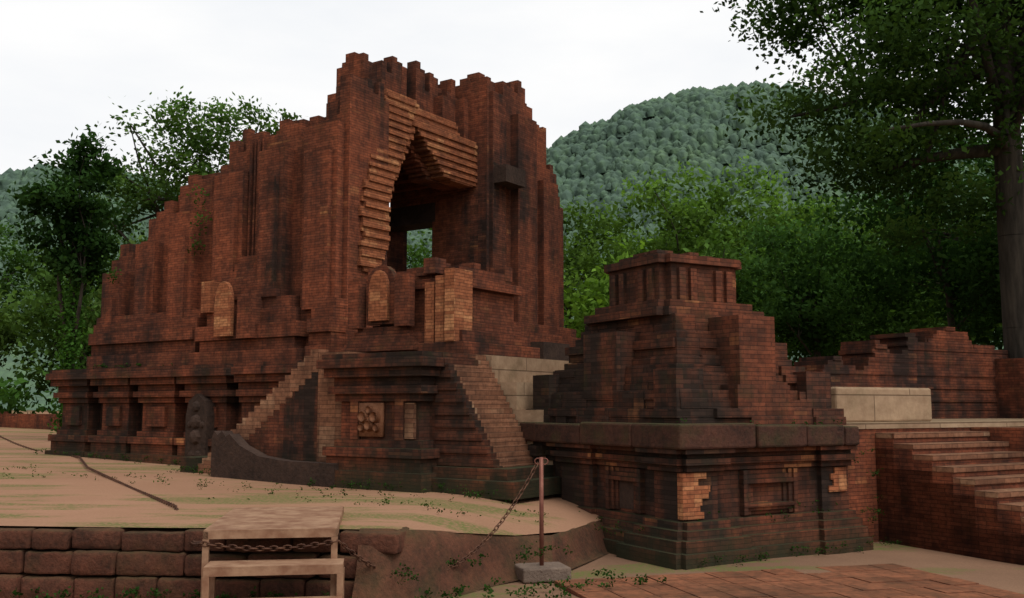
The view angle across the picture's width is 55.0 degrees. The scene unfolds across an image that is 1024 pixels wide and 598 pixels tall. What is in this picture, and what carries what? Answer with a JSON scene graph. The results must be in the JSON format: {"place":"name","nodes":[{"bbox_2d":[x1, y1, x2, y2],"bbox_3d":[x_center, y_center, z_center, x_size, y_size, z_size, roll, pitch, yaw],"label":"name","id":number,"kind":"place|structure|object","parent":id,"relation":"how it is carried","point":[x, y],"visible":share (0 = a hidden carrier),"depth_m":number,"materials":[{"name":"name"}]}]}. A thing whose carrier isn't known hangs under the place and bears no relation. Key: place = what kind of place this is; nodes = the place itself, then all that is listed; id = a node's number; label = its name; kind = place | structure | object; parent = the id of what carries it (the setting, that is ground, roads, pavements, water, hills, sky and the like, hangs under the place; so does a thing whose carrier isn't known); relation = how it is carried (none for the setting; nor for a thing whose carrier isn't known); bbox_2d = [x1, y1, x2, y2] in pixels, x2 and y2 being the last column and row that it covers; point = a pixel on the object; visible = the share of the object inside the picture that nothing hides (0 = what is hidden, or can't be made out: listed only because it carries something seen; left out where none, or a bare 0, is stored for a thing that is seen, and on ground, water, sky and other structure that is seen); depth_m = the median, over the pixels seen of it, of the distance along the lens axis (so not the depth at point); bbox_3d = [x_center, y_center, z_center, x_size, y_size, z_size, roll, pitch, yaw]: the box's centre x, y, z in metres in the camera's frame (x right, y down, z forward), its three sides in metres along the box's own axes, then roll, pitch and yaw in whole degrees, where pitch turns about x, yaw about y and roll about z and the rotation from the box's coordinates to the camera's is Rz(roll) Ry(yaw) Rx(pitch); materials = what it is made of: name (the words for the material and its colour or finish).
{"place":"outdoors","nodes":[
{"label":"outdoors","id":0,"kind":"place"},
{"bbox_2d":[0,526,408,597],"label":"laterite wall","id":1,"kind":"structure","parent":0,"point":[113,561],"depth_m":8.42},
{"bbox_2d":[0,410,600,534],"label":"terrace","id":2,"kind":"structure","parent":0,"point":[56,497],"depth_m":11.22,"materials":[{"name":"beige sand"}]},
{"bbox_2d":[0,411,61,429],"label":"wall","id":3,"kind":"structure","parent":2,"relation":"on","point":[32,421],"depth_m":31.68,"materials":[{"name":"brick"}]},
{"bbox_2d":[185,393,338,486],"bbox_3d":[-4.087,2.027,14.702,0.885,1.270,4.833,5,-8,-39],"label":"stele and curved stone","id":4,"kind":"object","parent":2,"relation":"on","point":[235,456],"visible":0.88,"depth_m":14.06,"materials":[{"name":"stone"}]},
{"bbox_2d":[45,351,561,499],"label":"plinth","id":5,"kind":"structure","parent":2,"relation":"on","point":[133,413],"depth_m":13.26,"materials":[{"name":"brick"}]},
{"bbox_2d":[86,52,580,368],"bbox_3d":[-3.359,-1.633,19.912,9.956,6.180,7.920,0,-6,0],"label":"tower ruin","id":6,"kind":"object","parent":5,"relation":"on","point":[283,203],"visible":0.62,"depth_m":18.39,"materials":[{"name":"brown brick"}]},
{"bbox_2d":[389,202,434,231],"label":"lintel","id":7,"kind":"structure","parent":6,"relation":"attached to","point":[413,217],"depth_m":20.72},
{"bbox_2d":[357,89,477,271],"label":"arch","id":8,"kind":"structure","parent":6,"relation":"attached to","point":[445,151],"depth_m":17.70,"materials":[{"name":"brown brick"}]},
{"bbox_2d":[494,164,524,189],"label":"stone block","id":9,"kind":"structure","parent":6,"relation":"attached to","point":[508,177],"depth_m":19.70,"materials":[{"name":"grey stone"}]},
{"bbox_2d":[188,255,539,364],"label":"shrines","id":10,"kind":"object","parent":5,"relation":"on","point":[269,325],"visible":0.68,"depth_m":14.71,"materials":[{"name":"brick"}]},
{"bbox_2d":[201,268,472,342],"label":"brick pilasters","id":11,"kind":"object","parent":10,"relation":"attached to","point":[448,304],"visible":0.92,"depth_m":13.95,"materials":[{"name":"brown brick"}]},
{"bbox_2d":[198,349,537,473],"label":"plinth stairs","id":12,"kind":"structure","parent":5,"relation":"attached to","point":[496,416],"depth_m":13.26,"materials":[{"name":"brown brick"}]},
{"bbox_2d":[357,403,384,436],"bbox_3d":[-1.879,1.585,12.919,0.444,0.442,0.120,-4,-8,34],"label":"carved relief panel","id":13,"kind":"object","parent":5,"relation":"attached to","point":[371,418],"visible":1,"depth_m":12.87,"materials":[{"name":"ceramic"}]},
{"bbox_2d":[530,342,569,360],"bbox_3d":[0.489,1.167,19.621,0.950,0.550,0.994,-4,-8,34],"label":"pedestal","id":14,"kind":"object","parent":5,"relation":"on","point":[552,351],"visible":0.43,"depth_m":19.22,"materials":[{"name":"stone"}]},
{"bbox_2d":[486,355,568,464],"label":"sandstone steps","id":15,"kind":"structure","parent":2,"relation":"on","point":[514,375],"depth_m":13.57,"materials":[{"name":"beige stone"}]},
{"bbox_2d":[0,80,1003,410],"bbox_3d":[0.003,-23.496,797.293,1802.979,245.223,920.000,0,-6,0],"label":"hills","id":16,"kind":"structure","parent":0,"point":[668,132],"depth_m":585.80,"materials":[{"name":"green plant"}]},
{"bbox_2d":[0,0,1023,206],"label":"sky","id":17,"kind":"structure","parent":0,"point":[576,62],"materials":[{"name":"white"}]},
{"bbox_2d":[534,457,548,565],"bbox_3d":[0.286,2.061,9.545,0.142,1.040,0.042,0,-6,0],"label":"chain post","id":18,"kind":"object","parent":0,"point":[541,509],"visible":1,"depth_m":9.54,"materials":[{"name":"brown metal"}]},
{"bbox_2d":[0,435,538,569],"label":"chain","id":19,"kind":"object","parent":18,"relation":"attached to","point":[208,544],"visible":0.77,"depth_m":8.86,"materials":[{"name":"metal"}]},
{"bbox_2d":[453,542,1023,597],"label":"ground","id":20,"kind":"structure","parent":0,"point":[1001,575],"depth_m":10.16,"materials":[{"name":"brown soil"}]},
{"bbox_2d":[200,506,344,597],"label":"wooden steps","id":21,"kind":"structure","parent":20,"relation":"on","point":[273,522],"depth_m":7.91,"materials":[{"name":"brown wood"}]},
{"bbox_2d":[352,520,608,597],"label":"earth bank","id":22,"kind":"structure","parent":20,"relation":"on","point":[427,555],"depth_m":8.85,"materials":[{"name":"brown soil"}]},
{"bbox_2d":[515,562,570,582],"bbox_3d":[0.288,2.634,9.483,0.477,0.128,0.398,2,-6,-14],"label":"post foot","id":23,"kind":"object","parent":20,"relation":"on","point":[535,572],"visible":0.8,"depth_m":9.31},
{"bbox_2d":[526,249,873,569],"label":"temple","id":24,"kind":"structure","parent":20,"relation":"on","point":[667,336],"depth_m":11.38,"materials":[{"name":"brick"}]},
{"bbox_2d":[619,480,633,509],"bbox_3d":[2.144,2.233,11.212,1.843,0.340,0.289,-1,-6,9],"label":"stone panel","id":25,"kind":"object","parent":24,"relation":"on","point":[626,494],"visible":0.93,"depth_m":11.37,"materials":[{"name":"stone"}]},
{"bbox_2d":[519,422,858,449],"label":"cornice","id":26,"kind":"structure","parent":24,"relation":"on","point":[686,436],"depth_m":10.98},
{"bbox_2d":[677,467,846,519],"bbox_3d":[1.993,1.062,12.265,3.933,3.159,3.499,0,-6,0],"label":"brick repair patches","id":27,"kind":"object","parent":24,"relation":"attached to","point":[691,494],"visible":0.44,"depth_m":10.48,"materials":[{"name":"orange brick"}]},
{"bbox_2d":[554,563,1023,597],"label":"brick paving","id":28,"kind":"structure","parent":20,"relation":"on","point":[891,580],"depth_m":8.95,"materials":[{"name":"brown brick"}]},
{"bbox_2d":[848,358,1023,564],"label":"platform","id":29,"kind":"structure","parent":20,"relation":"on","point":[921,504],"depth_m":11.67,"materials":[{"name":"brick"}]},
{"bbox_2d":[831,387,931,421],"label":"stone block","id":30,"kind":"structure","parent":29,"relation":"on","point":[872,404],"depth_m":12.86,"materials":[{"name":"stone"}]},
{"bbox_2d":[794,327,1007,418],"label":"back wall","id":31,"kind":"structure","parent":29,"relation":"on","point":[952,369],"depth_m":16.30,"materials":[{"name":"brick"}]},
{"bbox_2d":[843,418,1023,428],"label":"terrace ledge","id":32,"kind":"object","parent":29,"relation":"attached to","point":[976,422],"depth_m":12.88,"materials":[{"name":"beige stone"}]},
{"bbox_2d":[875,431,1023,522],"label":"stair treads","id":33,"kind":"object","parent":29,"relation":"on","point":[1003,493],"visible":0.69,"depth_m":11.63,"materials":[{"name":"brown brick"}]},
{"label":"back courtyard","id":34,"kind":"structure","parent":0,"visible":0},
{"bbox_2d":[0,0,1023,597],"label":"tree foliage","id":35,"kind":"object","parent":34,"relation":"on","point":[1011,242],"visible":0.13,"depth_m":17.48,"materials":[{"name":"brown plant"}]}
]}

